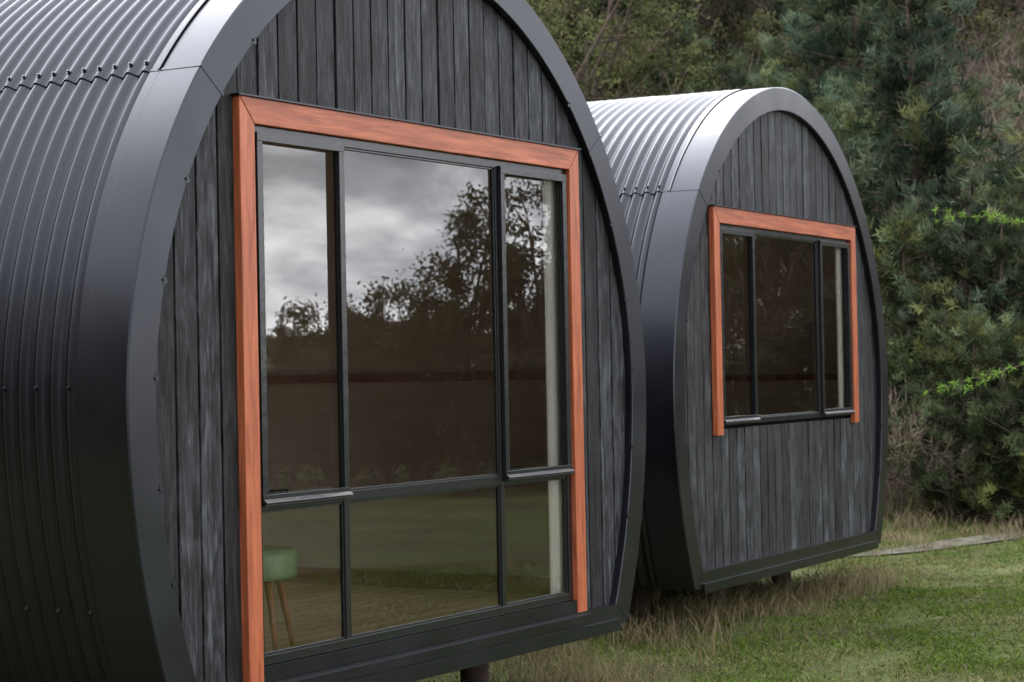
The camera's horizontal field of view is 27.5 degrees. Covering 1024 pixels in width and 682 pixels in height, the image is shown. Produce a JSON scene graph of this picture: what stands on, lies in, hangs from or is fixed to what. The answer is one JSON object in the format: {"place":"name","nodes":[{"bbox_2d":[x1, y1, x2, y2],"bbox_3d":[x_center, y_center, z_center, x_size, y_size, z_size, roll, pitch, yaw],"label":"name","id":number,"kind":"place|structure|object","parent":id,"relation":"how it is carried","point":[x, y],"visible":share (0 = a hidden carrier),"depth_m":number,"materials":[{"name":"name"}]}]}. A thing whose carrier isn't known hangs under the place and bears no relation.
{"place":"outdoors","nodes":[
{"label":"outdoors","id":0,"kind":"place"},
{"bbox_2d":[414,4,1023,681],"bbox_3d":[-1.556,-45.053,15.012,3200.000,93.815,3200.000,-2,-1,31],"label":"ground","id":1,"kind":"structure","parent":0,"point":[876,658],"depth_m":12.28,"materials":[{"name":"green plant"}]},
{"bbox_2d":[0,0,645,681],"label":"barrel cabin","id":2,"kind":"object","parent":1,"relation":"on","point":[342,296],"visible":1,"depth_m":8.46,"materials":[{"name":"metal"}]},
{"bbox_2d":[263,545,297,650],"bbox_3d":[-1.021,1.030,8.351,0.336,0.405,0.336,-2,-1,31],"label":"round footstool","id":3,"kind":"object","parent":2,"relation":"in","point":[280,564],"visible":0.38,"depth_m":8.25,"materials":[{"name":"green fabric"}]},
{"bbox_2d":[254,125,574,665],"bbox_3d":[-0.356,0.203,8.793,0.096,2.014,2.377,-2,-1,31],"label":"aluminium window frame","id":4,"kind":"structure","parent":2,"relation":"in","point":[273,500],"depth_m":8.71,"materials":[{"name":"black metal"}]},
{"bbox_2d":[540,0,652,25],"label":"gum tree","id":5,"kind":"object","parent":1,"relation":"on","point":[605,5],"visible":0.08,"depth_m":31.43,"materials":[{"name":"green plant"}]},
{"bbox_2d":[528,0,698,99],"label":"gum tree","id":6,"kind":"object","parent":1,"relation":"on","point":[552,29],"visible":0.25,"depth_m":28.11,"materials":[{"name":"green plant"}]},
{"bbox_2d":[526,0,714,101],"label":"gum tree","id":7,"kind":"object","parent":1,"relation":"on","point":[588,85],"visible":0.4,"depth_m":29.65,"materials":[{"name":"green plant"}]},
{"bbox_2d":[533,0,716,97],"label":"gum tree","id":8,"kind":"object","parent":1,"relation":"on","point":[632,17],"visible":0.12,"depth_m":37.82,"materials":[{"name":"green plant"}]},
{"bbox_2d":[533,2,732,100],"bbox_3d":[1.615,-2.748,31.156,3.181,4.837,2.746,0,-1,-42],"label":"gum tree","id":9,"kind":"object","parent":1,"relation":"on","point":[700,43],"visible":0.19,"depth_m":30.80,"materials":[{"name":"green plant"}]},
{"bbox_2d":[559,0,725,100],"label":"gum tree","id":10,"kind":"object","parent":1,"relation":"on","point":[670,37],"visible":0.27,"depth_m":32.43,"materials":[{"name":"green plant"}]},
{"bbox_2d":[606,0,746,92],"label":"gum tree","id":11,"kind":"object","parent":1,"relation":"on","point":[719,14],"visible":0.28,"depth_m":42.75,"materials":[{"name":"green plant"}]},
{"bbox_2d":[634,6,725,96],"bbox_3d":[2.791,-2.957,33.172,3.036,4.796,3.127,1,-3,-18],"label":"pine tree","id":12,"kind":"object","parent":1,"relation":"on","point":[683,39],"visible":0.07,"depth_m":33.08,"materials":[{"name":"green plant"}]},
{"bbox_2d":[441,554,938,681],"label":"dry grass","id":13,"kind":"structure","parent":1,"relation":"on","point":[833,584],"depth_m":12.55,"materials":[{"name":"beige plant"}]},
{"bbox_2d":[633,0,802,93],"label":"gum tree","id":14,"kind":"object","parent":1,"relation":"on","point":[752,45],"visible":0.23,"depth_m":35.48,"materials":[{"name":"green plant"}]},
{"bbox_2d":[684,47,774,93],"bbox_3d":[3.394,-2.230,30.935,3.173,4.271,2.977,0,1,-14],"label":"pine tree","id":15,"kind":"object","parent":1,"relation":"on","point":[727,71],"visible":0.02,"depth_m":30.85,"materials":[{"name":"green plant"}]},
{"bbox_2d":[587,87,887,626],"bbox_3d":[-0.447,0.288,14.920,5.250,3.782,3.865,-2,-1,28],"label":"barrel cabin","id":16,"kind":"object","parent":1,"relation":"on","point":[766,369],"visible":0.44,"depth_m":13.33,"materials":[{"name":"wood"}]},
{"bbox_2d":[720,224,854,425],"bbox_3d":[1.803,-0.097,13.699,0.096,1.227,2.377,-2,-1,28],"label":"aluminium window frame","id":17,"kind":"structure","parent":16,"relation":"in","point":[822,411],"depth_m":14.05,"materials":[{"name":"black metal"}]},
{"bbox_2d":[708,0,796,87],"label":"gum tree","id":18,"kind":"object","parent":1,"relation":"on","point":[739,2],"visible":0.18,"depth_m":44.65,"materials":[{"name":"green plant"}]},
{"bbox_2d":[497,545,1023,681],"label":"dry grass","id":19,"kind":"structure","parent":1,"relation":"on","point":[1014,576],"depth_m":11.30,"materials":[{"name":"beige plant"}]},
{"bbox_2d":[720,0,850,89],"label":"pine tree","id":20,"kind":"object","parent":1,"relation":"on","point":[778,6],"visible":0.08,"depth_m":39.96,"materials":[{"name":"green plant"}]},
{"bbox_2d":[754,70,817,97],"bbox_3d":[3.850,-2.539,34.046,3.269,3.848,3.101,-1,-1,39],"label":"pine tree","id":21,"kind":"object","parent":1,"relation":"on","point":[765,85],"visible":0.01,"depth_m":33.85,"materials":[{"name":"green plant"}]},
{"bbox_2d":[722,0,879,75],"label":"gum tree","id":22,"kind":"object","parent":1,"relation":"on","point":[744,27],"visible":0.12,"depth_m":41.64,"materials":[{"name":"green plant"}]},
{"bbox_2d":[755,0,909,176],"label":"pine tree","id":23,"kind":"object","parent":1,"relation":"on","point":[801,17],"visible":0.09,"depth_m":34.00,"materials":[{"name":"green plant"}]},
{"bbox_2d":[784,40,979,188],"bbox_3d":[6.355,-3.121,36.224,3.792,4.422,3.697,-2,-3,40],"label":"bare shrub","id":24,"kind":"object","parent":1,"relation":"on","point":[907,52],"visible":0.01,"depth_m":35.77,"materials":[{"name":"brown plant"}]},
{"bbox_2d":[813,91,956,327],"bbox_3d":[4.316,-1.136,26.714,3.489,4.329,3.678,-3,-2,23],"label":"pine tree","id":25,"kind":"object","parent":1,"relation":"on","point":[825,105],"visible":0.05,"depth_m":27.07,"materials":[{"name":"green plant"}]},
{"bbox_2d":[764,0,1015,285],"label":"pine tree","id":26,"kind":"object","parent":1,"relation":"on","point":[837,27],"visible":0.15,"depth_m":31.00,"materials":[{"name":"green plant"}]},
{"bbox_2d":[811,0,985,237],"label":"pine tree","id":27,"kind":"object","parent":1,"relation":"on","point":[932,37],"visible":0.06,"depth_m":33.16,"materials":[{"name":"green plant"}]},
{"bbox_2d":[886,331,929,475],"bbox_3d":[4.124,0.701,23.007,2.072,1.856,2.010,-2,1,35],"label":"bare shrub","id":28,"kind":"object","parent":1,"relation":"on","point":[894,398],"visible":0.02,"depth_m":22.59,"materials":[{"name":"brown plant"}]},
{"bbox_2d":[817,0,1023,400],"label":"pine tree","id":29,"kind":"object","parent":1,"relation":"on","point":[891,187],"visible":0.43,"depth_m":25.23,"materials":[{"name":"green plant"}]},
{"bbox_2d":[834,68,1014,176],"bbox_3d":[7.143,-3.151,38.283,3.756,3.827,3.808,-1,-1,-4],"label":"bare shrub","id":30,"kind":"object","parent":1,"relation":"on","point":[975,105],"visible":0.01,"depth_m":37.30,"materials":[{"name":"brown plant"}]},
{"bbox_2d":[884,383,974,519],"bbox_3d":[3.766,1.103,20.443,1.674,1.547,1.726,-3,0,13],"label":"bare shrub","id":31,"kind":"object","parent":1,"relation":"on","point":[897,494],"visible":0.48,"depth_m":20.29,"materials":[{"name":"brown plant"}]},
{"bbox_2d":[846,475,1023,559],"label":"dry grass","id":32,"kind":"structure","parent":1,"relation":"on","point":[894,537],"depth_m":19.18,"materials":[{"name":"beige plant"}]},
{"bbox_2d":[850,531,1023,556],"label":"gravel path","id":33,"kind":"structure","parent":1,"relation":"on","point":[961,541],"depth_m":18.16,"materials":[{"name":"grey gravel"}]},
{"bbox_2d":[871,203,1009,489],"bbox_3d":[3.975,0.232,22.352,2.942,3.464,2.791,-1,0,11],"label":"pine tree","id":34,"kind":"object","parent":1,"relation":"on","point":[899,240],"visible":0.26,"depth_m":22.33,"materials":[{"name":"green plant"}]},
{"bbox_2d":[869,92,1023,303],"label":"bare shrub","id":35,"kind":"object","parent":1,"relation":"on","point":[985,150],"visible":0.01,"depth_m":33.29,"materials":[{"name":"brown plant"}]},
{"bbox_2d":[874,146,1020,359],"bbox_3d":[6.574,-0.888,27.852,4.143,3.712,4.019,-3,1,6],"label":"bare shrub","id":36,"kind":"object","parent":1,"relation":"on","point":[942,193],"depth_m":27.62,"materials":[{"name":"brown plant"}]},
{"bbox_2d":[876,28,1023,293],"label":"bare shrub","id":37,"kind":"object","parent":1,"relation":"on","point":[1000,73],"visible":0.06,"depth_m":31.23,"materials":[{"name":"brown plant"}]},
{"bbox_2d":[881,185,1020,365],"bbox_3d":[6.011,-0.463,26.041,3.432,3.413,3.372,-1,-1,-5],"label":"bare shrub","id":38,"kind":"object","parent":1,"relation":"on","point":[929,245],"visible":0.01,"depth_m":25.68,"materials":[{"name":"brown plant"}]},
{"bbox_2d":[885,232,1017,414],"bbox_3d":[5.646,0.105,24.043,3.046,3.050,2.989,-1,-1,2],"label":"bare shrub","id":39,"kind":"object","parent":1,"relation":"on","point":[941,287],"depth_m":23.85,"materials":[{"name":"brown plant"}]},
{"bbox_2d":[884,162,1023,479],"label":"pine tree","id":40,"kind":"object","parent":1,"relation":"on","point":[930,294],"visible":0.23,"depth_m":22.31,"materials":[{"name":"green plant"}]},
{"bbox_2d":[887,305,1023,523],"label":"pine tree","id":41,"kind":"object","parent":1,"relation":"on","point":[982,505],"visible":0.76,"depth_m":20.10,"materials":[{"name":"green plant"}]},
{"bbox_2d":[887,307,1023,517],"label":"pine tree","id":42,"kind":"object","parent":1,"relation":"on","point":[930,335],"visible":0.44,"depth_m":20.45,"materials":[{"name":"green plant"}]},
{"bbox_2d":[889,184,1023,479],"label":"pine tree","id":43,"kind":"object","parent":1,"relation":"on","point":[997,245],"visible":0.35,"depth_m":21.93,"materials":[{"name":"green plant"}]},
{"bbox_2d":[889,151,1023,434],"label":"pine tree","id":44,"kind":"object","parent":1,"relation":"on","point":[1020,175],"visible":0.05,"depth_m":22.93,"materials":[{"name":"green plant"}]},
{"bbox_2d":[903,64,1023,188],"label":"bare shrub","id":45,"kind":"object","parent":1,"relation":"on","point":[1021,95],"depth_m":36.52,"materials":[{"name":"brown plant"}]},
{"bbox_2d":[906,3,1023,164],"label":"bare shrub","id":46,"kind":"object","parent":1,"relation":"on","point":[990,71],"visible":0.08,"depth_m":37.40,"materials":[{"name":"brown plant"}]},
{"bbox_2d":[913,432,1020,521],"bbox_3d":[4.413,1.320,20.276,1.172,1.083,1.208,0,-1,-36],"label":"bare shrub","id":47,"kind":"object","parent":1,"relation":"on","point":[969,509],"visible":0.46,"depth_m":20.13,"materials":[{"name":"brown plant"}]},
{"bbox_2d":[922,206,1023,396],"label":"larch tree","id":48,"kind":"object","parent":1,"relation":"on","point":[1005,220],"visible":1,"depth_m":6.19,"materials":[{"name":"green plant"}]},
{"bbox_2d":[928,318,1023,530],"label":"pine tree","id":49,"kind":"object","parent":1,"relation":"on","point":[1007,505],"visible":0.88,"depth_m":19.77,"materials":[{"name":"green plant"}]},
{"bbox_2d":[934,379,1023,503],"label":"bare shrub","id":50,"kind":"object","parent":1,"relation":"on","point":[1002,439],"visible":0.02,"depth_m":20.75,"materials":[{"name":"brown plant"}]},
{"bbox_2d":[938,60,1023,369],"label":"pine tree","id":51,"kind":"object","parent":1,"relation":"on","point":[990,169],"visible":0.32,"depth_m":24.09,"materials":[{"name":"green plant"}]}
]}

